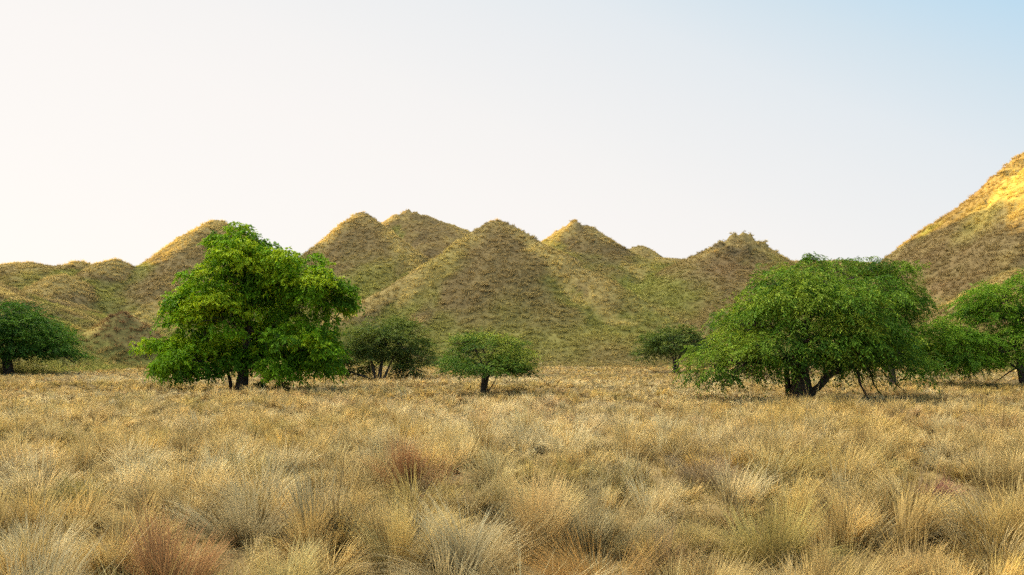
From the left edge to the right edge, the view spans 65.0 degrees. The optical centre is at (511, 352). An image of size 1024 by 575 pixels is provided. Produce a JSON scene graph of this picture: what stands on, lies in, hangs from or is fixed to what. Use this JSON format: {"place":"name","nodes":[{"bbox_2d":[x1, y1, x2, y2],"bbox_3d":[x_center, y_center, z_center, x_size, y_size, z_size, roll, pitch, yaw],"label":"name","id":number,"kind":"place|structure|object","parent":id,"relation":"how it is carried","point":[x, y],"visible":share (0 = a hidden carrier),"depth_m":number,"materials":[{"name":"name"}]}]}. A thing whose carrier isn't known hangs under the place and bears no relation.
{"place":"outdoors","nodes":[
{"label":"outdoors","id":0,"kind":"place"},
{"bbox_2d":[0,151,1023,373],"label":"hills","id":1,"kind":"structure","parent":0,"point":[121,333],"depth_m":146.94,"materials":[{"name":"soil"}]},
{"bbox_2d":[0,359,1023,574],"bbox_3d":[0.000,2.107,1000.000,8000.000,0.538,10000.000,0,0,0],"label":"ground","id":2,"kind":"structure","parent":0,"point":[232,555],"depth_m":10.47,"materials":[{"name":"beige plant"}]},
{"bbox_2d":[0,298,99,373],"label":"spreading tree","id":3,"kind":"object","parent":2,"relation":"on","point":[20,333],"visible":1,"depth_m":77.71,"materials":[{"name":"green plant"}]},
{"bbox_2d":[40,439,119,510],"bbox_3d":[-5.910,1.681,10.789,1.508,1.067,1.563,0,0,0],"label":"grass tussock","id":4,"kind":"object","parent":2,"relation":"on","point":[67,491],"depth_m":10.93,"materials":[{"name":"beige plant"}]},
{"bbox_2d":[109,473,243,574],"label":"grass tussock","id":5,"kind":"object","parent":2,"relation":"on","point":[161,560],"depth_m":6.78,"materials":[{"name":"beige plant"}]},
{"bbox_2d":[150,450,309,549],"bbox_3d":[-2.923,1.559,8.739,1.902,1.253,1.884,0,0,-43],"label":"grass tussock","id":6,"kind":"object","parent":2,"relation":"on","point":[244,527],"depth_m":8.44,"materials":[{"name":"beige plant"}]},
{"bbox_2d":[128,221,365,389],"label":"broadleaf tree","id":7,"kind":"object","parent":2,"relation":"on","point":[262,275],"visible":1,"depth_m":41.93,"materials":[{"name":"green plant"}]},
{"bbox_2d":[252,381,268,389],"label":"green weed","id":8,"kind":"object","parent":2,"relation":"on","point":[257,384],"visible":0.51,"depth_m":43.28,"materials":[{"name":"green plant"}]},
{"bbox_2d":[271,380,289,390],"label":"green weed","id":9,"kind":"object","parent":2,"relation":"on","point":[283,384],"visible":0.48,"depth_m":42.34,"materials":[{"name":"green plant"}]},
{"bbox_2d":[235,524,373,574],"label":"grass tussock","id":10,"kind":"object","parent":2,"relation":"on","point":[300,571],"depth_m":6.79,"materials":[{"name":"beige plant"}]},
{"bbox_2d":[332,314,443,379],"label":"spreading tree","id":11,"kind":"object","parent":2,"relation":"on","point":[392,332],"visible":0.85,"depth_m":60.34,"materials":[{"name":"green plant"}]},
{"bbox_2d":[327,460,485,574],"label":"grass tussock","id":12,"kind":"object","parent":2,"relation":"on","point":[398,534],"depth_m":7.65,"materials":[{"name":"beige plant"}]},
{"bbox_2d":[358,412,480,496],"bbox_3d":[-1.357,1.341,11.200,1.786,1.259,2.170,0,0,29],"label":"grass tussock","id":13,"kind":"object","parent":2,"relation":"on","point":[408,460],"depth_m":11.11,"materials":[{"name":"beige plant"}]},
{"bbox_2d":[432,326,551,394],"bbox_3d":[-1.043,0.480,40.534,6.162,3.651,6.986,0,0,0],"label":"spreading tree","id":14,"kind":"object","parent":2,"relation":"on","point":[506,361],"visible":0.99,"depth_m":39.81,"materials":[{"name":"green plant"}]},
{"bbox_2d":[474,434,598,564],"bbox_3d":[0.221,1.363,8.235,1.447,1.460,1.865,0,0,0],"label":"grass tussock","id":15,"kind":"object","parent":2,"relation":"on","point":[538,521],"depth_m":8.04,"materials":[{"name":"beige plant"}]},
{"bbox_2d":[499,485,677,574],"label":"grass tussock","id":16,"kind":"object","parent":2,"relation":"on","point":[569,563],"depth_m":6.53,"materials":[{"name":"beige plant"}]},
{"bbox_2d":[617,463,715,529],"bbox_3d":[1.928,1.603,9.677,1.378,0.884,1.663,0,0,0],"label":"grass tussock","id":17,"kind":"object","parent":2,"relation":"on","point":[659,502],"depth_m":9.47,"materials":[{"name":"beige plant"}]},
{"bbox_2d":[629,322,717,372],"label":"spreading tree","id":18,"kind":"object","parent":2,"relation":"on","point":[673,338],"visible":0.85,"depth_m":83.85,"materials":[{"name":"green plant"}]},
{"bbox_2d":[664,436,759,493],"bbox_3d":[2.931,1.567,11.566,1.864,0.909,1.558,0,0,0],"label":"grass tussock","id":19,"kind":"object","parent":2,"relation":"on","point":[704,475],"depth_m":11.57,"materials":[{"name":"beige plant"}]},
{"bbox_2d":[703,308,780,366],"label":"spreading tree","id":20,"kind":"object","parent":2,"relation":"on","point":[728,328],"visible":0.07,"depth_m":75.91,"materials":[{"name":"green plant"}]},
{"bbox_2d":[664,466,856,574],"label":"grass tussock","id":21,"kind":"object","parent":2,"relation":"on","point":[786,539],"depth_m":7.79,"materials":[{"name":"beige plant"}]},
{"bbox_2d":[668,257,951,400],"bbox_3d":[12.998,-0.887,35.236,9.725,6.632,11.215,0,0,44],"label":"spreading tree","id":22,"kind":"object","parent":2,"relation":"on","point":[874,342],"visible":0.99,"depth_m":33.51,"materials":[{"name":"green plant"}]},
{"bbox_2d":[793,251,945,385],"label":"spreading tree","id":23,"kind":"object","parent":2,"relation":"on","point":[870,270],"visible":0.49,"depth_m":48.66,"materials":[{"name":"green plant"}]},
{"bbox_2d":[910,460,966,501],"bbox_3d":[5.713,1.727,10.690,1.275,0.786,0.983,0,0,0],"label":"grass tussock","id":24,"kind":"object","parent":2,"relation":"on","point":[942,483],"depth_m":10.66,"materials":[{"name":"beige plant"}]},
{"bbox_2d":[896,268,1023,384],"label":"spreading tree","id":25,"kind":"object","parent":2,"relation":"on","point":[957,344],"visible":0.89,"depth_m":49.75,"materials":[{"name":"green plant"}]},
{"bbox_2d":[0,0,1023,265],"label":"sky","id":26,"kind":"structure","parent":0,"point":[834,129],"materials":[{"name":"white"}]}
]}

